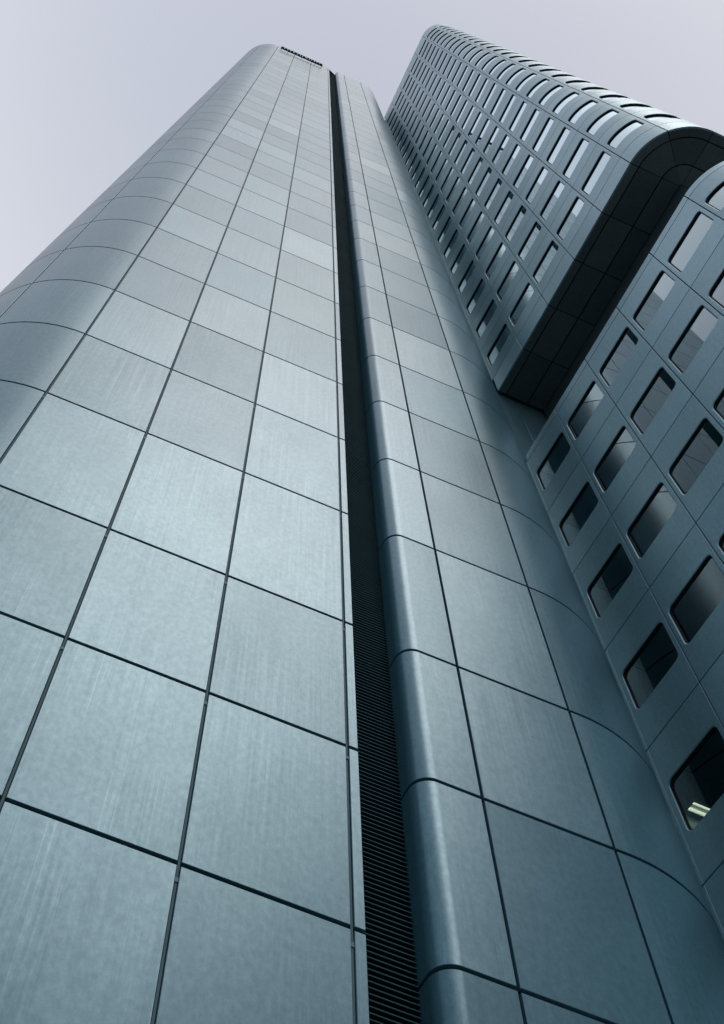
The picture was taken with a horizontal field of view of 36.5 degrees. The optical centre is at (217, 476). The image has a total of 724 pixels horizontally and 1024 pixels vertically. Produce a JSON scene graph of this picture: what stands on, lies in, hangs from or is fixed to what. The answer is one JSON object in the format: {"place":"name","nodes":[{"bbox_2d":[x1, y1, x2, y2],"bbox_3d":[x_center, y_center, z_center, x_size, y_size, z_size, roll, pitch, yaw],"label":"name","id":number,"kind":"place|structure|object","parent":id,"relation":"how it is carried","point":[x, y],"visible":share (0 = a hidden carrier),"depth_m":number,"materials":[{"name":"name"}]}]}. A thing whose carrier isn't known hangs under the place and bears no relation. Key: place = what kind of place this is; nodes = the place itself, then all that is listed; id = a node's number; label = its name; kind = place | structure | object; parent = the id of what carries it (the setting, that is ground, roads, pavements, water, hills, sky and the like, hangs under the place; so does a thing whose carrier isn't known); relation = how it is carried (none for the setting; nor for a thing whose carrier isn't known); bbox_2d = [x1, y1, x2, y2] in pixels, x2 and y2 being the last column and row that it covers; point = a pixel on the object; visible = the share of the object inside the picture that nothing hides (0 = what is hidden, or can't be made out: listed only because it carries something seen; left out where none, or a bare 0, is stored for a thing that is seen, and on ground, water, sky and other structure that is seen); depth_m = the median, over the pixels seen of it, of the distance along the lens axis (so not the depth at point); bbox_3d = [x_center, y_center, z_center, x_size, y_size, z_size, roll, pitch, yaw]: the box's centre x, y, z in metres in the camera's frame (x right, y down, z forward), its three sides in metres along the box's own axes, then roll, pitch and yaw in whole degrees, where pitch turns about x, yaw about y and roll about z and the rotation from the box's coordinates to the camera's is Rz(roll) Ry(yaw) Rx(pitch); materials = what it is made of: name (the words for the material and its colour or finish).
{"place":"outdoors","nodes":[
{"label":"outdoors","id":0,"kind":"place"},
{"bbox_2d":[0,0,723,291],"label":"sky","id":1,"kind":"structure","parent":0,"point":[87,87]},
{"label":"ground","id":2,"kind":"structure","parent":0,"visible":0},
{"bbox_2d":[0,44,723,1023],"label":"skyscraper","id":3,"kind":"structure","parent":2,"relation":"on","point":[314,708],"depth_m":15.57,"materials":[{"name":"metal"}]},
{"bbox_2d":[281,46,322,66],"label":"facade sign","id":4,"kind":"object","parent":3,"relation":"attached to","point":[298,54],"visible":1,"depth_m":111.57,"materials":[{"name":"black metal"}]},
{"bbox_2d":[384,24,723,417],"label":"office block","id":5,"kind":"structure","parent":3,"relation":"attached to","point":[549,198],"depth_m":44.25,"materials":[{"name":"metal"}]},
{"bbox_2d":[408,154,417,171],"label":"window","id":6,"kind":"structure","parent":5,"relation":"in","point":[416,154],"depth_m":83.64,"materials":[{"name":"glass"}]},
{"bbox_2d":[412,160,421,179],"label":"window","id":7,"kind":"structure","parent":5,"relation":"in","point":[420,160],"depth_m":80.49,"materials":[{"name":"glass"}]},
{"bbox_2d":[415,168,425,187],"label":"window","id":8,"kind":"structure","parent":5,"relation":"in","point":[424,169],"depth_m":77.28,"materials":[{"name":"glass"}]},
{"bbox_2d":[419,176,429,196],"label":"window","id":9,"kind":"structure","parent":5,"relation":"in","point":[428,178],"depth_m":74.11,"materials":[{"name":"glass"}]},
{"bbox_2d":[423,138,432,157],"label":"window","id":10,"kind":"structure","parent":5,"relation":"in","point":[431,138],"depth_m":79.68,"materials":[{"name":"glass"}]},
{"bbox_2d":[423,184,434,207],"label":"window","id":11,"kind":"structure","parent":5,"relation":"in","point":[433,186],"depth_m":70.90,"materials":[{"name":"glass"}]},
{"bbox_2d":[427,144,436,164],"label":"window","id":12,"kind":"structure","parent":5,"relation":"in","point":[435,147],"depth_m":76.53,"materials":[{"name":"glass"}]},
{"bbox_2d":[428,194,439,217],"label":"window","id":13,"kind":"structure","parent":5,"relation":"in","point":[438,196],"depth_m":67.71,"materials":[{"name":"glass"}]},
{"bbox_2d":[430,109,439,128],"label":"window","id":14,"kind":"structure","parent":5,"relation":"in","point":[438,109],"depth_m":82.15,"materials":[{"name":"glass"}]},
{"bbox_2d":[431,151,441,172],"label":"window","id":15,"kind":"structure","parent":5,"relation":"in","point":[440,154],"depth_m":73.35,"materials":[{"name":"glass"}]},
{"bbox_2d":[434,114,443,133],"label":"window","id":16,"kind":"structure","parent":5,"relation":"in","point":[442,117],"depth_m":78.92,"materials":[{"name":"glass"}]},
{"bbox_2d":[433,205,445,229],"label":"window","id":17,"kind":"structure","parent":5,"relation":"in","point":[443,209],"depth_m":64.57,"materials":[{"name":"glass"}]},
{"bbox_2d":[436,159,447,181],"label":"window","id":18,"kind":"structure","parent":5,"relation":"in","point":[446,160],"depth_m":70.15,"materials":[{"name":"glass"}]},
{"bbox_2d":[438,120,448,140],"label":"window","id":19,"kind":"structure","parent":5,"relation":"in","point":[447,123],"depth_m":75.76,"materials":[{"name":"glass"}]},
{"bbox_2d":[438,217,451,243],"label":"window","id":20,"kind":"structure","parent":5,"relation":"in","point":[449,221],"depth_m":61.38,"materials":[{"name":"glass"}]},
{"bbox_2d":[441,168,453,191],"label":"window","id":21,"kind":"structure","parent":5,"relation":"in","point":[451,171],"depth_m":67.01,"materials":[{"name":"glass"}]},
{"bbox_2d":[443,126,454,148],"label":"window","id":22,"kind":"structure","parent":5,"relation":"in","point":[453,128],"depth_m":72.58,"materials":[{"name":"glass"}]},
{"bbox_2d":[446,90,455,110],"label":"window","id":23,"kind":"structure","parent":5,"relation":"in","point":[455,90],"depth_m":78.26,"materials":[{"name":"glass"}]},
{"bbox_2d":[444,230,458,257],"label":"window","id":24,"kind":"structure","parent":5,"relation":"in","point":[456,234],"depth_m":58.19,"materials":[{"name":"glass"}]},
{"bbox_2d":[447,177,459,202],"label":"window","id":25,"kind":"structure","parent":5,"relation":"in","point":[458,179],"depth_m":63.80,"materials":[{"name":"glass"}]},
{"bbox_2d":[449,133,460,155],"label":"window","id":26,"kind":"structure","parent":5,"relation":"in","point":[459,134],"depth_m":69.43,"materials":[{"name":"glass"}]},
{"bbox_2d":[450,95,461,116],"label":"window","id":27,"kind":"structure","parent":5,"relation":"in","point":[455,107],"depth_m":75.03,"materials":[{"name":"glass"}]},
{"bbox_2d":[452,62,462,82],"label":"window","id":28,"kind":"structure","parent":5,"relation":"in","point":[461,62],"depth_m":80.68,"materials":[{"name":"glass"}]},
{"bbox_2d":[451,244,466,273],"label":"window","id":29,"kind":"structure","parent":5,"relation":"in","point":[462,252],"depth_m":55.00,"materials":[{"name":"glass"}]},
{"bbox_2d":[453,187,466,214],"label":"window","id":30,"kind":"structure","parent":5,"relation":"in","point":[465,190],"depth_m":60.63,"materials":[{"name":"glass"}]},
{"bbox_2d":[455,140,467,164],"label":"window","id":31,"kind":"structure","parent":5,"relation":"in","point":[460,153],"depth_m":66.23,"materials":[{"name":"glass"}]},
{"bbox_2d":[456,100,467,122],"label":"window","id":32,"kind":"structure","parent":5,"relation":"in","point":[466,102],"depth_m":71.84,"materials":[{"name":"glass"}]},
{"bbox_2d":[457,66,467,86],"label":"window","id":33,"kind":"structure","parent":5,"relation":"in","point":[467,66],"depth_m":77.46,"materials":[{"name":"glass"}]},
{"bbox_2d":[459,261,475,292],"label":"window","id":34,"kind":"structure","parent":5,"relation":"in","point":[472,266],"depth_m":51.82,"materials":[{"name":"glass"}]},
{"bbox_2d":[460,199,474,227],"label":"window","id":35,"kind":"structure","parent":5,"relation":"in","point":[472,203],"depth_m":57.43,"materials":[{"name":"glass"}]},
{"bbox_2d":[461,148,474,174],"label":"window","id":36,"kind":"structure","parent":5,"relation":"in","point":[472,152],"depth_m":63.01,"materials":[{"name":"glass"}]},
{"bbox_2d":[462,106,474,129],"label":"window","id":37,"kind":"structure","parent":5,"relation":"in","point":[473,107],"depth_m":68.70,"materials":[{"name":"glass"}]},
{"bbox_2d":[463,70,474,91],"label":"window","id":38,"kind":"structure","parent":5,"relation":"in","point":[473,70],"depth_m":74.28,"materials":[{"name":"glass"}]},
{"bbox_2d":[468,112,481,136],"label":"window","id":39,"kind":"structure","parent":5,"relation":"in","point":[480,113],"depth_m":65.49,"materials":[{"name":"glass"}]},
{"bbox_2d":[469,74,480,96],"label":"window","id":40,"kind":"structure","parent":5,"relation":"in","point":[479,76],"depth_m":71.10,"materials":[{"name":"glass"}]},
{"bbox_2d":[468,158,482,184],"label":"window","id":41,"kind":"structure","parent":5,"relation":"in","point":[480,161],"depth_m":59.89,"materials":[{"name":"glass"}]},
{"bbox_2d":[468,212,483,242],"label":"window","id":42,"kind":"structure","parent":5,"relation":"in","point":[480,218],"depth_m":54.26,"materials":[{"name":"glass"}]},
{"bbox_2d":[467,279,485,313],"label":"window","id":43,"kind":"structure","parent":5,"relation":"in","point":[482,284],"depth_m":48.64,"materials":[{"name":"glass"}]},
{"bbox_2d":[475,79,488,101],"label":"window","id":44,"kind":"structure","parent":5,"relation":"in","point":[486,81],"depth_m":67.90,"materials":[{"name":"glass"}]},
{"bbox_2d":[475,53,489,66],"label":"window","id":45,"kind":"structure","parent":5,"relation":"in","point":[484,56],"depth_m":73.61,"materials":[{"name":"glass"}]},
{"bbox_2d":[476,119,489,145],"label":"window","id":46,"kind":"structure","parent":5,"relation":"in","point":[488,121],"depth_m":62.31,"materials":[{"name":"glass"}]},
{"bbox_2d":[476,168,491,196],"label":"window","id":47,"kind":"structure","parent":5,"relation":"in","point":[489,171],"depth_m":56.69,"materials":[{"name":"glass"}]},
{"bbox_2d":[476,226,493,258],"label":"window","id":48,"kind":"structure","parent":5,"relation":"in","point":[491,230],"depth_m":51.08,"materials":[{"name":"glass"}]},
{"bbox_2d":[477,300,496,336],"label":"window","id":49,"kind":"structure","parent":5,"relation":"in","point":[492,308],"depth_m":45.45,"materials":[{"name":"glass"}]},
{"bbox_2d":[482,56,496,70],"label":"window","id":50,"kind":"structure","parent":5,"relation":"in","point":[492,59],"depth_m":70.45,"materials":[{"name":"glass"}]},
{"bbox_2d":[483,84,496,108],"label":"window","id":51,"kind":"structure","parent":5,"relation":"in","point":[494,86],"depth_m":64.74,"materials":[{"name":"glass"}]},
{"bbox_2d":[484,127,498,154],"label":"window","id":52,"kind":"structure","parent":5,"relation":"in","point":[495,132],"depth_m":59.11,"materials":[{"name":"glass"}]},
{"bbox_2d":[485,179,501,209],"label":"window","id":53,"kind":"structure","parent":5,"relation":"in","point":[498,184],"depth_m":53.51,"materials":[{"name":"glass"}]},
{"bbox_2d":[486,243,505,277],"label":"window","id":54,"kind":"structure","parent":5,"relation":"in","point":[502,248],"depth_m":47.89,"materials":[{"name":"glass"}]},
{"bbox_2d":[489,60,505,74],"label":"window","id":55,"kind":"structure","parent":5,"relation":"in","point":[503,61],"depth_m":67.29,"materials":[{"name":"glass"}]},
{"bbox_2d":[491,89,505,115],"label":"window","id":56,"kind":"structure","parent":5,"relation":"in","point":[503,91],"depth_m":61.56,"materials":[{"name":"glass"}]},
{"bbox_2d":[488,324,509,364],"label":"window","id":57,"kind":"structure","parent":5,"relation":"in","point":[502,338],"depth_m":42.28,"materials":[{"name":"glass"}]},
{"bbox_2d":[493,135,508,164],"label":"window","id":58,"kind":"structure","parent":5,"relation":"in","point":[506,138],"depth_m":55.94,"materials":[{"name":"glass"}]},
{"bbox_2d":[495,191,513,224],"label":"window","id":59,"kind":"structure","parent":5,"relation":"in","point":[510,195],"depth_m":50.33,"materials":[{"name":"glass"}]},
{"bbox_2d":[497,64,514,79],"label":"window","id":60,"kind":"structure","parent":5,"relation":"in","point":[499,77],"depth_m":64.10,"materials":[{"name":"glass"}]},
{"bbox_2d":[497,262,518,299],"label":"window","id":61,"kind":"structure","parent":5,"relation":"in","point":[514,268],"depth_m":44.71,"materials":[{"name":"glass"}]},
{"bbox_2d":[500,95,515,122],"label":"window","id":62,"kind":"structure","parent":5,"relation":"in","point":[511,101],"depth_m":58.37,"materials":[{"name":"glass"}]},
{"bbox_2d":[503,144,520,175],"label":"window","id":63,"kind":"structure","parent":5,"relation":"in","point":[517,148],"depth_m":52.76,"materials":[{"name":"glass"}]},
{"bbox_2d":[506,69,524,85],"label":"window","id":64,"kind":"structure","parent":5,"relation":"in","point":[509,81],"depth_m":60.91,"materials":[{"name":"glass"}]},
{"bbox_2d":[506,206,525,241],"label":"window","id":65,"kind":"structure","parent":5,"relation":"in","point":[520,215],"depth_m":47.14,"materials":[{"name":"glass"}]},
{"bbox_2d":[509,102,526,131],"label":"window","id":66,"kind":"structure","parent":5,"relation":"in","point":[524,104],"depth_m":55.19,"materials":[{"name":"glass"}]},
{"bbox_2d":[510,283,533,324],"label":"window","id":67,"kind":"structure","parent":5,"relation":"in","point":[528,292],"depth_m":41.53,"materials":[{"name":"glass"}]},
{"bbox_2d":[514,155,532,188],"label":"window","id":68,"kind":"structure","parent":5,"relation":"in","point":[528,162],"depth_m":49.58,"materials":[{"name":"glass"}]},
{"bbox_2d":[516,74,535,91],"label":"window","id":69,"kind":"structure","parent":5,"relation":"in","point":[524,81],"depth_m":57.75,"materials":[{"name":"glass"}]},
{"bbox_2d":[519,222,540,260],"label":"window","id":70,"kind":"structure","parent":5,"relation":"in","point":[536,229],"depth_m":43.97,"materials":[{"name":"glass"}]},
{"bbox_2d":[521,109,539,140],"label":"window","id":71,"kind":"structure","parent":5,"relation":"in","point":[535,114],"depth_m":52.01,"materials":[{"name":"glass"}]},
{"bbox_2d":[526,167,547,202],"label":"window","id":72,"kind":"structure","parent":5,"relation":"in","point":[543,173],"depth_m":46.40,"materials":[{"name":"glass"}]},
{"bbox_2d":[527,79,548,97],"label":"window","id":73,"kind":"structure","parent":5,"relation":"in","point":[541,83],"depth_m":54.54,"materials":[{"name":"glass"}]},
{"bbox_2d":[533,118,553,151],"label":"window","id":74,"kind":"structure","parent":5,"relation":"in","point":[550,121],"depth_m":48.83,"materials":[{"name":"glass"}]},
{"bbox_2d":[534,241,558,282],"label":"window","id":75,"kind":"structure","parent":5,"relation":"in","point":[553,248],"depth_m":40.78,"materials":[{"name":"glass"}]},
{"bbox_2d":[539,86,562,105],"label":"window","id":76,"kind":"structure","parent":5,"relation":"in","point":[550,93],"depth_m":51.36,"materials":[{"name":"glass"}]},
{"bbox_2d":[541,181,564,220],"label":"window","id":77,"kind":"structure","parent":5,"relation":"in","point":[556,193],"depth_m":43.21,"materials":[{"name":"glass"}]},
{"bbox_2d":[547,128,569,164],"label":"window","id":78,"kind":"structure","parent":5,"relation":"in","point":[562,138],"depth_m":45.65,"materials":[{"name":"glass"}]},
{"bbox_2d":[553,93,578,113],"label":"window","id":79,"kind":"structure","parent":5,"relation":"in","point":[571,96],"depth_m":48.20,"materials":[{"name":"glass"}]},
{"bbox_2d":[558,197,583,239],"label":"window","id":80,"kind":"structure","parent":5,"relation":"in","point":[578,204],"depth_m":40.03,"materials":[{"name":"glass"}]},
{"bbox_2d":[564,139,588,178],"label":"window","id":81,"kind":"structure","parent":5,"relation":"in","point":[582,146],"depth_m":42.46,"materials":[{"name":"glass"}]},
{"bbox_2d":[569,101,596,123],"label":"window","id":82,"kind":"structure","parent":5,"relation":"in","point":[580,111],"depth_m":45.03,"materials":[{"name":"glass"}]},
{"bbox_2d":[582,88,604,91],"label":"window","id":83,"kind":"structure","parent":5,"relation":"in","point":[588,89],"depth_m":48.03,"materials":[{"name":"glass"}]},
{"bbox_2d":[583,152,610,194],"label":"window","id":84,"kind":"structure","parent":5,"relation":"in","point":[605,157],"depth_m":39.29,"materials":[{"name":"glass"}]},
{"bbox_2d":[587,110,617,134],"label":"window","id":85,"kind":"structure","parent":5,"relation":"in","point":[596,125],"depth_m":41.82,"materials":[{"name":"glass"}]},
{"bbox_2d":[600,96,624,99],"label":"window","id":86,"kind":"structure","parent":5,"relation":"in","point":[605,97],"depth_m":44.85,"materials":[{"name":"glass"}]},
{"bbox_2d":[608,121,642,147],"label":"window","id":87,"kind":"structure","parent":5,"relation":"in","point":[614,142],"depth_m":38.65,"materials":[{"name":"glass"}]},
{"bbox_2d":[621,105,646,108],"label":"window","id":88,"kind":"structure","parent":5,"relation":"in","point":[627,106],"depth_m":41.67,"materials":[{"name":"glass"}]},
{"bbox_2d":[644,115,674,120],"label":"window","id":89,"kind":"structure","parent":5,"relation":"in","point":[655,117],"depth_m":38.53,"materials":[{"name":"glass"}]},
{"bbox_2d":[526,161,723,939],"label":"office block","id":90,"kind":"structure","parent":2,"relation":"on","point":[625,458],"depth_m":25.48,"materials":[{"name":"metal"}]},
{"bbox_2d":[538,433,569,488],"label":"window","id":91,"kind":"structure","parent":90,"relation":"in","point":[560,450],"depth_m":32.11,"materials":[{"name":"glass"}]},
{"bbox_2d":[561,483,597,545],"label":"window","id":92,"kind":"structure","parent":90,"relation":"in","point":[587,501],"depth_m":28.93,"materials":[{"name":"glass"}]},
{"bbox_2d":[569,382,603,438],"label":"window","id":93,"kind":"structure","parent":90,"relation":"in","point":[593,397],"depth_m":31.37,"materials":[{"name":"glass"}]},
{"bbox_2d":[589,544,632,616],"bbox_3d":[9.380,2.493,25.702,0.018,1.328,1.510,23,-65,-5],"label":"window","id":94,"kind":"structure","parent":90,"relation":"in","point":[619,567],"depth_m":25.75,"materials":[{"name":"glass"}]},
{"bbox_2d":[595,427,635,490],"bbox_3d":[10.386,-0.439,28.127,0.018,1.328,1.510,23,-65,-5],"label":"window","id":95,"kind":"structure","parent":90,"relation":"in","point":[624,444],"depth_m":28.18,"materials":[{"name":"glass"}]},
{"bbox_2d":[601,328,637,385],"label":"window","id":96,"kind":"structure","parent":90,"relation":"in","point":[628,341],"depth_m":30.62,"materials":[{"name":"glass"}]},
{"bbox_2d":[625,623,677,707],"bbox_3d":[9.064,3.961,22.532,0.018,1.328,1.510,23,-65,-5],"label":"window","id":97,"kind":"structure","parent":90,"relation":"in","point":[658,655],"depth_m":22.56,"materials":[{"name":"glass"}]},
{"bbox_2d":[629,484,676,556],"bbox_3d":[10.069,1.029,24.956,0.018,1.328,1.510,23,-65,-5],"label":"window","id":98,"kind":"structure","parent":90,"relation":"in","point":[661,506],"depth_m":25.00,"materials":[{"name":"glass"}]},
{"bbox_2d":[632,368,675,433],"bbox_3d":[11.074,-1.903,27.380,0.018,1.328,1.510,23,-65,-5],"label":"window","id":99,"kind":"structure","parent":90,"relation":"in","point":[663,384],"depth_m":27.43,"materials":[{"name":"glass"}]},
{"bbox_2d":[634,272,674,329],"bbox_3d":[12.079,-4.835,29.805,0.018,1.328,1.510,23,-65,-5],"label":"window","id":100,"kind":"structure","parent":90,"relation":"in","point":[663,285],"depth_m":29.87,"materials":[{"name":"glass"}]},
{"bbox_2d":[670,213,712,271],"bbox_3d":[12.767,-6.299,29.058,0.018,1.328,1.510,23,-65,-5],"label":"window","id":101,"kind":"structure","parent":90,"relation":"in","point":[702,223],"depth_m":29.12,"materials":[{"name":"glass"}]},
{"bbox_2d":[670,307,717,372],"bbox_3d":[11.762,-3.367,26.634,0.018,1.328,1.510,23,-65,-5],"label":"window","id":102,"kind":"structure","parent":90,"relation":"in","point":[703,323],"depth_m":26.68,"materials":[{"name":"glass"}]},
{"bbox_2d":[671,419,722,493],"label":"window","id":103,"kind":"structure","parent":90,"relation":"in","point":[706,441],"depth_m":24.24,"materials":[{"name":"glass"}]},
{"bbox_2d":[671,557,723,642],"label":"window","id":104,"kind":"structure","parent":90,"relation":"in","point":[703,594],"depth_m":21.83,"materials":[{"name":"glass"}]},
{"bbox_2d":[672,728,723,829],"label":"window","id":105,"kind":"structure","parent":90,"relation":"in","point":[699,784],"depth_m":19.44,"materials":[{"name":"glass"}]},
{"bbox_2d":[707,184,723,210],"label":"window","id":106,"kind":"structure","parent":90,"relation":"in","point":[716,200],"depth_m":28.75,"materials":[{"name":"glass"}]},
{"bbox_2d":[710,273,723,306],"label":"window","id":107,"kind":"structure","parent":90,"relation":"in","point":[717,293],"depth_m":26.42,"materials":[{"name":"glass"}]},
{"bbox_2d":[715,392,723,417],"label":"window","id":108,"kind":"structure","parent":90,"relation":"in","point":[719,406],"depth_m":24.14,"materials":[{"name":"glass"}]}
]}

